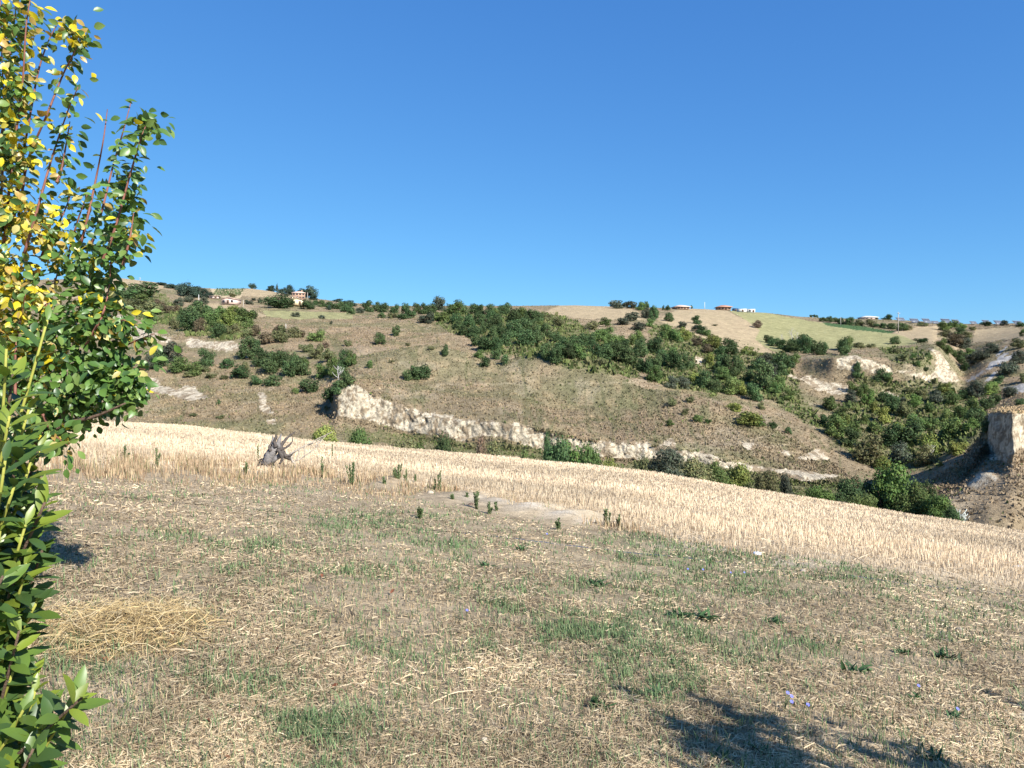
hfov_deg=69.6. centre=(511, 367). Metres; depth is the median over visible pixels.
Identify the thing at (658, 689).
weed
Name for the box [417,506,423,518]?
weed
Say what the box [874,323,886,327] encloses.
bush
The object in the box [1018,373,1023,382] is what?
bush
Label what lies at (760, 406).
bush
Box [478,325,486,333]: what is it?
tree
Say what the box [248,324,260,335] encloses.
bush
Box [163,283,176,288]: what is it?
bush
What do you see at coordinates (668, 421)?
bush
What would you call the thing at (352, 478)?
weed
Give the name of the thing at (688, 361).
tree
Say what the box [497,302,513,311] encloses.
tree
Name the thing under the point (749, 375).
tree
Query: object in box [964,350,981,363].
tree
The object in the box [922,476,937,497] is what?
tree
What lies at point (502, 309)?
tree
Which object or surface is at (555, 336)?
tree
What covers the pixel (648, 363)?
tree
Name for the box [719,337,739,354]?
tree
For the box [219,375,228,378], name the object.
bush
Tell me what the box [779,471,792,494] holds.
bush
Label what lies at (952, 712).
weed
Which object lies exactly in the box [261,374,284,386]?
bush
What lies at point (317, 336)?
tree
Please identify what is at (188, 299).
tree
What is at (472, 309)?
tree
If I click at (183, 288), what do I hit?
tree
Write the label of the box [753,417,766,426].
bush
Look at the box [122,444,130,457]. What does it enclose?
weed
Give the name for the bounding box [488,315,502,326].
tree
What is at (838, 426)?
tree
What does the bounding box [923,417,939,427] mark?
bush
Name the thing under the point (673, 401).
bush
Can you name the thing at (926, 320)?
solar panel
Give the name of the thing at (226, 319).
tree
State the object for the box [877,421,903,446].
tree
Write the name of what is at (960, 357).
tree
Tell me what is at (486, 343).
tree
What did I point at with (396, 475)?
weed
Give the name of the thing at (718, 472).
bush
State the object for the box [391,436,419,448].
bush
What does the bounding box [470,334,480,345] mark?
bush
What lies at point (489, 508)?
weed
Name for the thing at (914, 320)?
solar panel
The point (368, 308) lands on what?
tree
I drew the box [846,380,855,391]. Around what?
bush
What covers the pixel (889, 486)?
tree
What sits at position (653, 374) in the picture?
tree
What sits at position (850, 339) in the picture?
tree
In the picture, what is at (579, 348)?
tree
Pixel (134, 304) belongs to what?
bush
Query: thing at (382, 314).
bush
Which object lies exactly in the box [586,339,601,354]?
tree
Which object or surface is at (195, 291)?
tree
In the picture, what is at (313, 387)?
bush
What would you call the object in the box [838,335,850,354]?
tree
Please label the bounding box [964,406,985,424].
tree
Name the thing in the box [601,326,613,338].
tree
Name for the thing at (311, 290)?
tree
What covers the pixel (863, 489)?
tree
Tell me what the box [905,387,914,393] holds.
bush
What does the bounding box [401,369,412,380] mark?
bush
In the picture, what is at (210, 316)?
tree
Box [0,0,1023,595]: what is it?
sky
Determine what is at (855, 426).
tree
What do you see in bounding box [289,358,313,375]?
tree
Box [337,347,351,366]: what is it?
tree
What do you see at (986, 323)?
bush
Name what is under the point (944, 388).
bush
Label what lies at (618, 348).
tree
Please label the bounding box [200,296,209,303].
tree
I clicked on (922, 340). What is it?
bush
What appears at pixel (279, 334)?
tree
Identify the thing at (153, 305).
bush
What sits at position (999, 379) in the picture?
bush
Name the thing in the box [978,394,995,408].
tree
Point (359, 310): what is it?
bush
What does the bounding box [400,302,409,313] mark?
tree
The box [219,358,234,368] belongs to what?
bush
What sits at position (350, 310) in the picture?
tree
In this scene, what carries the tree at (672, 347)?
on the hillside
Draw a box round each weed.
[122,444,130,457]
[155,448,160,466]
[227,702,246,712]
[243,462,248,474]
[320,457,323,476]
[326,743,355,758]
[345,461,354,485]
[392,463,401,478]
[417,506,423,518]
[436,470,440,490]
[473,490,479,508]
[477,561,497,566]
[487,501,492,513]
[515,545,528,549]
[555,517,560,529]
[579,694,616,712]
[585,577,611,586]
[603,508,610,525]
[640,682,672,700]
[662,607,700,621]
[683,605,720,623]
[708,744,738,764]
[744,742,777,756]
[764,614,785,624]
[834,659,871,676]
[894,648,911,654]
[907,691,924,700]
[915,742,946,762]
[930,646,963,661]
[930,706,966,721]
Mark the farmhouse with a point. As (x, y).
(301, 294)
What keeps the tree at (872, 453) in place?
on the hillside
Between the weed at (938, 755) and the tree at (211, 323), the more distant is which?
the tree at (211, 323)
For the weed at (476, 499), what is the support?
on the meadow
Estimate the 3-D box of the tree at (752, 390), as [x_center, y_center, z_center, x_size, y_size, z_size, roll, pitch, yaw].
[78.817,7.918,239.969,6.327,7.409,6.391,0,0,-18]
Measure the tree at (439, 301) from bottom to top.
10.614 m
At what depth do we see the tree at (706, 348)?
302.39 m
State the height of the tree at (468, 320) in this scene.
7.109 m
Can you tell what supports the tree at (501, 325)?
on the hillside
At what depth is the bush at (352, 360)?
197.33 m
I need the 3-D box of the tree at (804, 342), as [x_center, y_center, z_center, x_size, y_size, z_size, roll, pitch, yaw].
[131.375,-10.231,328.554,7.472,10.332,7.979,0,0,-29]
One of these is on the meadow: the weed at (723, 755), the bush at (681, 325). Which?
the weed at (723, 755)
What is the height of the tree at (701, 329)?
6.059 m
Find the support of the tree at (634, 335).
on the hillside
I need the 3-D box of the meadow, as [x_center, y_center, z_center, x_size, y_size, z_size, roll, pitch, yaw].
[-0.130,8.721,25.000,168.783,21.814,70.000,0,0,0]
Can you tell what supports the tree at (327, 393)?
on the hillside
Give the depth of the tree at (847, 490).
75.51 m
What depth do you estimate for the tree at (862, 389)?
257.27 m
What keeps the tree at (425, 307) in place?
on the hillside
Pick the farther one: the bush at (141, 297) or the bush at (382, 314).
the bush at (141, 297)
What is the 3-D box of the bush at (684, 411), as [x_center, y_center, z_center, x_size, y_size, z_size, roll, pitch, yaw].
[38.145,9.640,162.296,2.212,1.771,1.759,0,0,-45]
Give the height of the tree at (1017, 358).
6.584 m
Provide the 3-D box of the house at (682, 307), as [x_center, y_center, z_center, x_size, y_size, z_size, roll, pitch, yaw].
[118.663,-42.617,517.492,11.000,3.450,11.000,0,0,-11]
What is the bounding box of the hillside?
[1,278,1023,574]
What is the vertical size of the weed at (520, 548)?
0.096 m
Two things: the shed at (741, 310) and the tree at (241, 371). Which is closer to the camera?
the tree at (241, 371)
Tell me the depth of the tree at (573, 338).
268.32 m
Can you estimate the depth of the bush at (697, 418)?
157.45 m
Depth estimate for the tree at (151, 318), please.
297.45 m
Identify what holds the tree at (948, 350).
on the hillside
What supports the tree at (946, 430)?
on the hillside
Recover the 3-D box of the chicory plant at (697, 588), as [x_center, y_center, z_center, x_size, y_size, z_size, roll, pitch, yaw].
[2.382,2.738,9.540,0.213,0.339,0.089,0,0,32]
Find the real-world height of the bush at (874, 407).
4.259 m
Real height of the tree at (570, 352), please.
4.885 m
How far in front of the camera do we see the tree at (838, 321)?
479.59 m
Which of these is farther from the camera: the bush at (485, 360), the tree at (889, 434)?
the tree at (889, 434)
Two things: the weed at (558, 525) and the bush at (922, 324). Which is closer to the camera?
the weed at (558, 525)
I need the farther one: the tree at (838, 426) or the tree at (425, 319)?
the tree at (425, 319)
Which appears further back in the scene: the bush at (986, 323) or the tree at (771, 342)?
the bush at (986, 323)
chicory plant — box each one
[688,565,703,591]
[781,691,793,711]
[800,703,812,715]
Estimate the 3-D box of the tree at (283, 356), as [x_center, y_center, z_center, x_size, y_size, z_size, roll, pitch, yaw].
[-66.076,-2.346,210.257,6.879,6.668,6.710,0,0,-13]
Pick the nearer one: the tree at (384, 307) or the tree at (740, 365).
the tree at (740, 365)
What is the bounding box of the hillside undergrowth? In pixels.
[0,278,1023,529]
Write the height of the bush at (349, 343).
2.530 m
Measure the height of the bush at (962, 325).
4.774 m
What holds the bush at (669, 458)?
on the hillside
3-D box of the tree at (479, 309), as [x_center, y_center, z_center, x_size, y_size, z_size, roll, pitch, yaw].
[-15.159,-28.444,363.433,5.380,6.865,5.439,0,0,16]
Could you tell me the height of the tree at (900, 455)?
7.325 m
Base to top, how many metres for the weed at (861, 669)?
0.149 m
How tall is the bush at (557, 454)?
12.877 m
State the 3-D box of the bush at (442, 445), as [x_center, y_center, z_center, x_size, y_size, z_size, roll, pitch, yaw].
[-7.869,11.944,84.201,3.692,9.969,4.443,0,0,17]
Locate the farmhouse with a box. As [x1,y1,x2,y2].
[291,290,305,299]
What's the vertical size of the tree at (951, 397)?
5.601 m
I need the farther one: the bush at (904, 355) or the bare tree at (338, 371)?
the bush at (904, 355)
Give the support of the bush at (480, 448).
on the hillside
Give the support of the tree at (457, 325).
on the hillside
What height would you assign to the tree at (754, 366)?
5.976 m
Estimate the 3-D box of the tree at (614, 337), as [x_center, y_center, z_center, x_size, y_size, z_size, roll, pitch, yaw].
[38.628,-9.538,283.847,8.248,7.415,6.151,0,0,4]
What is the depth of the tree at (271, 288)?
580.89 m
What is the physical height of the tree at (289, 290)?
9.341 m
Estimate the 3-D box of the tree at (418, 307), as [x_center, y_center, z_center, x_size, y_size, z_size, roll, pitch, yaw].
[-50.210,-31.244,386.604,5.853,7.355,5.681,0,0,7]
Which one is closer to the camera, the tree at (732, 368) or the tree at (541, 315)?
the tree at (732, 368)
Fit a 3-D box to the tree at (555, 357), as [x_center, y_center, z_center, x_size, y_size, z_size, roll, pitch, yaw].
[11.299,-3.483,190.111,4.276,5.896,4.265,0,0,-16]
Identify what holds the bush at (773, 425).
on the hillside
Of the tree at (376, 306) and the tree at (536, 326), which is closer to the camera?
the tree at (536, 326)
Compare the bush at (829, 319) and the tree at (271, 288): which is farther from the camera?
the tree at (271, 288)
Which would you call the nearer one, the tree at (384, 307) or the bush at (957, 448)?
the bush at (957, 448)
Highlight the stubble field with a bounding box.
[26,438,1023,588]
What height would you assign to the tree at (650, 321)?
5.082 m
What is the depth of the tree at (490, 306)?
358.32 m
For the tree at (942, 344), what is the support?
on the hillside
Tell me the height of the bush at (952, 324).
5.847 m
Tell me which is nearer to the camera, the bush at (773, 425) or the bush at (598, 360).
the bush at (598, 360)
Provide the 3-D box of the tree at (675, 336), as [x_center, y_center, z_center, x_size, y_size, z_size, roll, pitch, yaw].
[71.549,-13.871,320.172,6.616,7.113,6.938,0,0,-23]
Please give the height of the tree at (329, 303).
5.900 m
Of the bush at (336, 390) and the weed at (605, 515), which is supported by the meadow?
the weed at (605, 515)
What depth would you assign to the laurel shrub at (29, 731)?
2.04 m
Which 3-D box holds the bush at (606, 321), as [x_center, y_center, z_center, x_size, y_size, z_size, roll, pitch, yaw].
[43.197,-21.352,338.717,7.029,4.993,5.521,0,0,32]
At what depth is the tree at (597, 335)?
294.23 m
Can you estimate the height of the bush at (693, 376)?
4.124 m
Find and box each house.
[221,297,240,304]
[670,305,690,309]
[715,305,731,310]
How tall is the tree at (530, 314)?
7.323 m
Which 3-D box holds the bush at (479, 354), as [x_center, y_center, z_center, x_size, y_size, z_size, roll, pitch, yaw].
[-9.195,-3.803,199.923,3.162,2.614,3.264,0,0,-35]
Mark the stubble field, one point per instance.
(589, 513)
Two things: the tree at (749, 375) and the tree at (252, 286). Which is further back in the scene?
the tree at (252, 286)
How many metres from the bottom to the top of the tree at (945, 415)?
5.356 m
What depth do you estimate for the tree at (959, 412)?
223.38 m
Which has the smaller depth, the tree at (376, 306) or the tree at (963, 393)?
the tree at (963, 393)
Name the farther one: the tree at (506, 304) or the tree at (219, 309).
the tree at (506, 304)
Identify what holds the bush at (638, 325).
on the hillside
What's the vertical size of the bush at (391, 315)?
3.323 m
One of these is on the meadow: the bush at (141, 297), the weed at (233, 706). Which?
the weed at (233, 706)
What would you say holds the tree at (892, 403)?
on the hillside
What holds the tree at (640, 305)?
on the hillside
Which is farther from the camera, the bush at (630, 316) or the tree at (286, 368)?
the bush at (630, 316)
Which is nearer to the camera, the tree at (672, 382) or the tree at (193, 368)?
the tree at (193, 368)
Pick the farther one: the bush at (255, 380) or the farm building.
the farm building
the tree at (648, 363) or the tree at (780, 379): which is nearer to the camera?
the tree at (648, 363)
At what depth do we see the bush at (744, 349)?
303.72 m
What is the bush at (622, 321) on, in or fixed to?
on the hillside
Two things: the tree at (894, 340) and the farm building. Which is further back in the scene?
the farm building
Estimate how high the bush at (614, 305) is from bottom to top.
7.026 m
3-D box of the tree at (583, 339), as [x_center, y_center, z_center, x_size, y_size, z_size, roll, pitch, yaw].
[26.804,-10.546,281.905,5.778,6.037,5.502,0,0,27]
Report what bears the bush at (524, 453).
on the hillside
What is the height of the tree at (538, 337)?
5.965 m
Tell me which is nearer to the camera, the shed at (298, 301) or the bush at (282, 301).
the bush at (282, 301)
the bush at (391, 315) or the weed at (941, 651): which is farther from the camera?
the bush at (391, 315)
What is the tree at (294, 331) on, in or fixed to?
on the hillside
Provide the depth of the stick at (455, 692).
4.68 m
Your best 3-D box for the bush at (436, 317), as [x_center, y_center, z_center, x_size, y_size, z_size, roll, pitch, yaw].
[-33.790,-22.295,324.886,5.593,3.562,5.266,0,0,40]
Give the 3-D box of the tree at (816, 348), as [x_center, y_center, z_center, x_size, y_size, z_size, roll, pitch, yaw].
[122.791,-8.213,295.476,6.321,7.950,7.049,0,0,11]
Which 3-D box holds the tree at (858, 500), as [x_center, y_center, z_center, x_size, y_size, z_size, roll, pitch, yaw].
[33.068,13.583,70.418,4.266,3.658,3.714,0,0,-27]
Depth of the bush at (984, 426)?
148.75 m
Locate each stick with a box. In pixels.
[155,648,192,652]
[440,690,472,698]
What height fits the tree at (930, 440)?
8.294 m
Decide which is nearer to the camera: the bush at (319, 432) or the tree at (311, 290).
the bush at (319, 432)
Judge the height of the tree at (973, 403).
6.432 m
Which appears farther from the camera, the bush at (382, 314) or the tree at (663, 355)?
the bush at (382, 314)
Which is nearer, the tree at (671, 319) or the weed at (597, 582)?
the weed at (597, 582)
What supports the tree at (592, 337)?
on the hillside
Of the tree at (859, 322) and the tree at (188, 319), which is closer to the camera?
the tree at (188, 319)
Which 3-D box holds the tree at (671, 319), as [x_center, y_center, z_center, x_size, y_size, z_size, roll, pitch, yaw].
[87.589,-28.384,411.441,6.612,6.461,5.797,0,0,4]
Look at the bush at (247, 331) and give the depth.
256.27 m
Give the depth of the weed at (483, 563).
9.56 m
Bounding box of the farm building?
[858,316,877,318]
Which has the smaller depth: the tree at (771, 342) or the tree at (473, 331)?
the tree at (473, 331)
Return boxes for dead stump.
[258,431,332,466]
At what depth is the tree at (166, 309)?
341.31 m
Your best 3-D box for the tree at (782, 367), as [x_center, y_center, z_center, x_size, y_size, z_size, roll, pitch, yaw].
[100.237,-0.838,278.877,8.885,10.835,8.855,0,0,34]
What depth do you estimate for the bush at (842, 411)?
233.90 m
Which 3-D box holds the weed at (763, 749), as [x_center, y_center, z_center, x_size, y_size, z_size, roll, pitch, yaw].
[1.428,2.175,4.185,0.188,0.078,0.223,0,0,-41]
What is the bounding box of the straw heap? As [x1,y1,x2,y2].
[27,591,249,669]
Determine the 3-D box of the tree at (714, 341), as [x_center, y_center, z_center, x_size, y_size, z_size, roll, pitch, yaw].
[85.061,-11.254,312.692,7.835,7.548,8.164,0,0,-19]
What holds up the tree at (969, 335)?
on the hillside
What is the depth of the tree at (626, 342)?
280.34 m
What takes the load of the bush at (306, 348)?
on the hillside
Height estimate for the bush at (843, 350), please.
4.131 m
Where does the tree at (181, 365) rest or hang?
on the hillside
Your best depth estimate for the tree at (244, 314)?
308.45 m
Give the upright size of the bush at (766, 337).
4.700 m
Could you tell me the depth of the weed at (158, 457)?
18.99 m
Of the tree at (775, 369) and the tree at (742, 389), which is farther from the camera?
the tree at (775, 369)
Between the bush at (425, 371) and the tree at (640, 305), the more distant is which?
the tree at (640, 305)
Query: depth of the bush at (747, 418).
157.42 m
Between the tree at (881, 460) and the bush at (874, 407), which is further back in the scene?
the bush at (874, 407)
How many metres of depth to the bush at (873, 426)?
217.60 m
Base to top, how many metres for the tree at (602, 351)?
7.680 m
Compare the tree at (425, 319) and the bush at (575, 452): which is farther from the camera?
the tree at (425, 319)
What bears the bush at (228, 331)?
on the hillside
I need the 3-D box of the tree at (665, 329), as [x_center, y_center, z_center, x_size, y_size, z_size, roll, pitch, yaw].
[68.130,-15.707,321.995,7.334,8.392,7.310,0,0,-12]
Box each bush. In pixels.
[123,298,155,310]
[125,281,159,297]
[132,293,155,302]
[140,302,165,314]
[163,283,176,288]
[167,305,180,311]
[168,319,179,328]
[183,371,192,376]
[199,365,210,372]
[205,373,217,377]
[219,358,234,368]
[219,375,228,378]
[223,324,230,333]
[242,328,253,337]
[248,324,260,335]
[249,375,262,384]
[257,331,274,343]
[260,294,295,308]
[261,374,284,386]
[290,312,300,316]
[291,387,299,393]
[297,344,313,351]
[298,379,320,392]
[300,356,310,366]
[310,421,338,442]
[314,363,328,378]
[331,380,343,394]
[337,372,355,387]
[343,339,352,346]
[344,350,357,364]
[345,424,373,444]
[356,307,363,312]
[366,360,372,367]
[377,312,385,317]
[387,312,398,317]
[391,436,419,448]
[392,325,400,336]
[397,313,406,318]
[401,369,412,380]
[404,310,416,317]
[409,365,420,379]
[415,437,430,448]
[417,365,431,378]
[430,314,438,320]
[432,431,456,451]
[441,344,448,355]
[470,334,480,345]
[473,349,483,357]
[475,428,488,535]
[479,356,490,366]
[484,435,510,455]
[499,354,508,364]
[520,445,538,459]
[540,433,574,462]
[542,426,554,460]
[552,317,564,325]
[561,435,587,462]
[577,440,600,464]
[584,321,599,329]
[592,358,607,365]
[599,317,611,326]
[602,453,616,466]
[608,300,623,308]
[617,317,629,324]
[624,301,638,308]
[624,311,639,320]
[628,322,645,329]
[629,452,651,471]
[647,444,689,477]
[665,419,674,425]
[668,396,676,406]
[676,321,687,327]
[678,376,689,389]
[681,408,689,415]
[683,456,716,481]
[686,396,694,402]
[687,371,700,381]
[691,325,698,330]
[692,414,702,421]
[702,329,710,335]
[707,457,732,484]
[712,359,721,369]
[726,403,742,411]
[726,459,752,488]
[736,411,765,425]
[740,345,754,353]
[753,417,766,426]
[754,467,780,492]
[756,402,765,409]
[763,335,773,342]
[766,381,783,393]
[767,421,777,428]
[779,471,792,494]
[784,427,792,434]
[817,413,826,424]
[824,316,833,321]
[833,406,848,416]
[838,346,850,355]
[841,415,850,425]
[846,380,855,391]
[853,342,865,347]
[860,414,870,423]
[866,419,883,434]
[869,401,879,411]
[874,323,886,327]
[877,390,888,402]
[886,323,896,328]
[895,352,909,360]
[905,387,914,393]
[912,338,928,342]
[916,322,928,325]
[916,388,927,395]
[923,402,935,411]
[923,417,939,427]
[938,382,950,392]
[945,320,959,328]
[947,440,968,455]
[956,322,967,328]
[979,321,991,325]
[980,422,987,432]
[991,393,1001,404]
[992,375,1004,383]
[999,320,1008,325]
[1009,337,1023,347]
[1012,398,1023,404]
[1016,322,1023,326]
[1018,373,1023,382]
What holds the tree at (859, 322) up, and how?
on the hillside
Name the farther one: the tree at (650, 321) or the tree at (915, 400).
the tree at (650, 321)
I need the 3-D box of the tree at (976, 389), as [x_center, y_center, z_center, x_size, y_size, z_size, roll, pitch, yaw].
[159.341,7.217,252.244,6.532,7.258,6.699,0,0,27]
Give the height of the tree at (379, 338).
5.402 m
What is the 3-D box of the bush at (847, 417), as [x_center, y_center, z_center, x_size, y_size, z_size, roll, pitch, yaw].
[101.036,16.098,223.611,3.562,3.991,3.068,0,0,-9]
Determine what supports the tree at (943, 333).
on the hillside
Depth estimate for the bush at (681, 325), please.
381.81 m
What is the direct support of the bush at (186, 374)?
on the hillside
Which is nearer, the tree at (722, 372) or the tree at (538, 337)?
the tree at (722, 372)
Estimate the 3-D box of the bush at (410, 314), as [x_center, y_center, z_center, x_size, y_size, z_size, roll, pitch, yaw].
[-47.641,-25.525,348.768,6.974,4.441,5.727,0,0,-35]
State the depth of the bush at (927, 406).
236.39 m
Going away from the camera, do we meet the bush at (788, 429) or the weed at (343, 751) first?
the weed at (343, 751)
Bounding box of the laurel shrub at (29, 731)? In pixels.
[0,304,110,767]
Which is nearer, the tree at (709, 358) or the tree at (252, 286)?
the tree at (709, 358)
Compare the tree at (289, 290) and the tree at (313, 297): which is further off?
the tree at (289, 290)
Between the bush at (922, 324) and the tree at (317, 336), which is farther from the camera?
the bush at (922, 324)
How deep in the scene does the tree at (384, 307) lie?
429.96 m
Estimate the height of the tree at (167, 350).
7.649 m
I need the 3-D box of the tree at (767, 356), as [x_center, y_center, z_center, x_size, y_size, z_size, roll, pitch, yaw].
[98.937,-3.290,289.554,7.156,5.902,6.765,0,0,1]
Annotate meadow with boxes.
[11,464,1023,767]
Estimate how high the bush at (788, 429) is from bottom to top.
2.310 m
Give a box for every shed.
[290,297,304,305]
[737,309,746,311]
[747,309,754,312]
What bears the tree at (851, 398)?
on the hillside
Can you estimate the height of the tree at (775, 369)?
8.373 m
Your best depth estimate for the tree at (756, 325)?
427.04 m
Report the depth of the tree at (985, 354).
307.15 m
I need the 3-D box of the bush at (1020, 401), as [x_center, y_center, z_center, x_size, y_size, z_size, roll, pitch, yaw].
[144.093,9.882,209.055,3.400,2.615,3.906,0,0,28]
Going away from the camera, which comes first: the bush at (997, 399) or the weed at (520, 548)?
the weed at (520, 548)
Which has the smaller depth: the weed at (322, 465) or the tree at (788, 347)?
the weed at (322, 465)
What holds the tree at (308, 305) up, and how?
on the hillside
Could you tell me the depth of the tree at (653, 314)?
410.23 m
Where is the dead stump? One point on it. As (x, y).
(270, 455)
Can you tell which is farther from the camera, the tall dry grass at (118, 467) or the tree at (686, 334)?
the tree at (686, 334)
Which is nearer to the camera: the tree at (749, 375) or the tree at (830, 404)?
the tree at (830, 404)
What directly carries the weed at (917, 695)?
on the meadow
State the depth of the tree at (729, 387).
242.39 m
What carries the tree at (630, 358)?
on the hillside
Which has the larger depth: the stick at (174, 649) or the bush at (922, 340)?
the bush at (922, 340)
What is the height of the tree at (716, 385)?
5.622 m
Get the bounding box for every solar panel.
[909,318,919,322]
[921,318,931,322]
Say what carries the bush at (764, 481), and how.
on the hillside
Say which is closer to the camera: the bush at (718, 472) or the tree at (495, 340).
the bush at (718, 472)
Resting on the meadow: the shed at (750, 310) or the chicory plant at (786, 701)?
the chicory plant at (786, 701)
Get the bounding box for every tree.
[0,0,181,478]
[114,286,140,300]
[144,310,157,319]
[144,353,153,369]
[150,349,168,367]
[154,299,166,304]
[157,340,183,362]
[159,304,171,312]
[167,355,188,372]
[172,297,184,305]
[176,282,197,295]
[177,305,187,316]
[178,309,203,330]
[183,295,193,301]
[187,300,214,319]
[188,286,202,297]
[188,359,202,375]
[193,317,206,331]
[197,348,216,366]
[199,288,208,297]
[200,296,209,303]
[203,307,220,321]
[207,320,221,331]
[209,323,227,337]
[214,306,225,314]
[215,313,238,325]
[225,304,239,315]
[229,362,251,378]
[230,323,241,333]
[234,307,257,321]
[235,336,259,359]
[241,319,255,328]
[247,283,257,288]
[251,346,267,366]
[259,350,281,373]
[267,285,275,291]
[270,348,290,367]
[271,325,289,342]
[280,351,298,377]
[283,284,294,294]
[288,325,302,337]
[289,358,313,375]
[297,299,316,308]
[303,285,318,297]
[305,329,325,341]
[307,343,323,358]
[309,295,317,299]
[317,300,325,306]
[320,348,338,361]
[321,382,334,402]
[324,301,333,308]
[325,357,339,377]
[332,365,343,379]
[333,301,343,308]
[335,362,349,376]
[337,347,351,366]
[339,304,349,311]
[346,307,355,313]
[360,300,375,311]
[371,302,379,310]
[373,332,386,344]
[377,303,389,312]
[390,304,399,312]
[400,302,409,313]
[411,302,421,313]
[417,312,434,323]
[420,302,430,313]
[428,303,437,313]
[432,295,446,310]
[438,311,451,320]
[444,299,464,314]
[449,313,463,323]
[452,320,463,329]
[458,324,468,335]
[460,304,469,313]
[462,314,474,326]
[464,325,480,337]
[468,303,478,313]
[472,312,482,324]
[476,304,486,314]
[476,335,493,350]
[477,314,491,326]
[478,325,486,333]
[484,304,499,312]
[486,309,495,317]
[487,325,498,336]
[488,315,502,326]
[489,335,502,349]
[489,346,502,359]
[496,322,506,333]
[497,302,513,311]
[497,304,508,314]
[498,327,504,338]
[501,329,513,346]
[505,308,522,321]
[505,318,521,336]
[515,328,536,346]
[517,307,526,315]
[520,317,532,332]
[523,309,539,320]
[528,319,542,333]
[531,328,543,341]
[535,311,544,320]
[537,320,550,329]
[538,341,551,358]
[540,322,554,337]
[543,311,552,320]
[549,344,563,362]
[550,331,561,341]
[552,336,572,354]
[562,342,576,358]
[569,335,582,348]
[574,343,587,358]
[576,332,589,345]
[584,331,597,344]
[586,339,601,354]
[591,328,609,341]
[594,341,613,359]
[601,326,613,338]
[602,334,620,348]
[605,339,626,360]
[619,346,640,365]
[621,338,633,351]
[629,330,642,343]
[632,336,647,356]
[635,301,645,309]
[635,357,646,371]
[641,307,649,317]
[641,357,652,373]
[644,365,662,381]
[645,318,653,326]
[646,337,664,352]
[648,305,658,320]
[650,355,662,367]
[654,349,669,365]
[658,324,671,338]
[663,312,673,321]
[664,346,677,354]
[665,375,679,388]
[668,348,686,370]
[669,328,683,342]
[679,327,692,340]
[682,351,695,368]
[691,315,701,323]
[691,336,703,345]
[695,368,711,388]
[696,324,707,333]
[701,343,712,352]
[704,334,721,347]
[705,352,714,364]
[709,378,722,391]
[713,345,729,359]
[714,365,730,379]
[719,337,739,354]
[719,375,743,394]
[720,353,740,376]
[730,355,747,371]
[734,381,746,394]
[742,366,755,381]
[745,382,763,401]
[749,357,761,370]
[751,357,774,390]
[752,320,762,327]
[756,352,772,363]
[765,359,777,377]
[766,338,780,345]
[770,351,789,376]
[773,374,785,387]
[775,339,784,348]
[780,353,795,367]
[782,340,799,352]
[783,388,797,400]
[791,333,806,350]
[791,352,800,362]
[798,334,811,353]
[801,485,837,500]
[809,340,824,354]
[821,342,828,354]
[822,395,838,410]
[823,413,839,427]
[824,414,849,437]
[831,474,868,500]
[835,336,853,348]
[836,317,844,323]
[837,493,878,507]
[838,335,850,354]
[840,427,861,446]
[842,317,854,324]
[843,388,856,402]
[847,420,860,433]
[848,472,887,508]
[849,431,888,465]
[852,365,862,376]
[854,384,869,396]
[855,319,864,325]
[859,389,874,404]
[865,319,877,326]
[868,458,915,510]
[873,367,890,381]
[873,405,891,422]
[873,455,891,469]
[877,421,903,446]
[883,394,899,411]
[884,314,891,319]
[888,440,912,463]
[889,336,901,343]
[892,476,935,514]
[895,322,908,330]
[895,398,913,417]
[895,417,924,443]
[903,413,924,427]
[907,393,922,407]
[911,444,936,464]
[916,429,940,454]
[917,491,953,517]
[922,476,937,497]
[926,390,944,402]
[935,320,950,329]
[935,338,946,348]
[936,415,962,440]
[937,408,952,421]
[938,329,952,336]
[938,504,964,520]
[942,344,953,355]
[943,390,962,404]
[945,332,966,344]
[951,405,967,420]
[954,327,966,334]
[956,348,966,364]
[957,384,974,398]
[958,337,972,348]
[960,362,969,370]
[961,331,972,337]
[962,417,980,431]
[964,348,974,355]
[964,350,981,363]
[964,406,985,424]
[965,397,979,411]
[967,380,985,397]
[974,350,989,359]
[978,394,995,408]
[979,407,987,419]
[982,343,999,352]
[984,381,1000,394]
[995,360,1019,375]
[999,385,1017,396]
[1009,349,1023,363]
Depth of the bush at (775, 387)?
254.89 m
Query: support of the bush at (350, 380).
on the hillside
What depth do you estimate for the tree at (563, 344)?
193.58 m
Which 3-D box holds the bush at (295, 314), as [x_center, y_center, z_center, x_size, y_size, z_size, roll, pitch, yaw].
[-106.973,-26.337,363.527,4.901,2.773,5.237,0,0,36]
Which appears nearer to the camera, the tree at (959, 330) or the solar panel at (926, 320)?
the tree at (959, 330)
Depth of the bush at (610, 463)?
83.88 m
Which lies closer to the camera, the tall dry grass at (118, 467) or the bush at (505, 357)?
the tall dry grass at (118, 467)
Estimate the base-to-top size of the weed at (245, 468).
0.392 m
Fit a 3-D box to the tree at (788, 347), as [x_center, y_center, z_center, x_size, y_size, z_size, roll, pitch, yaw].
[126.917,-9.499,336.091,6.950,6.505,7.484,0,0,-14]
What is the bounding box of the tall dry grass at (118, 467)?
[8,438,795,569]
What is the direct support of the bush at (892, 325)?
on the hillside
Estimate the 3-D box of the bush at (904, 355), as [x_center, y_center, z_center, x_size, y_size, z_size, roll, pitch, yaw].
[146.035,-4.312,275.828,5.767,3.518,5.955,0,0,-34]
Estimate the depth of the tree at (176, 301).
401.00 m
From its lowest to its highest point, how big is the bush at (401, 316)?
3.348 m
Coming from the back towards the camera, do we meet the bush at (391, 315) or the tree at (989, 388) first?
the bush at (391, 315)

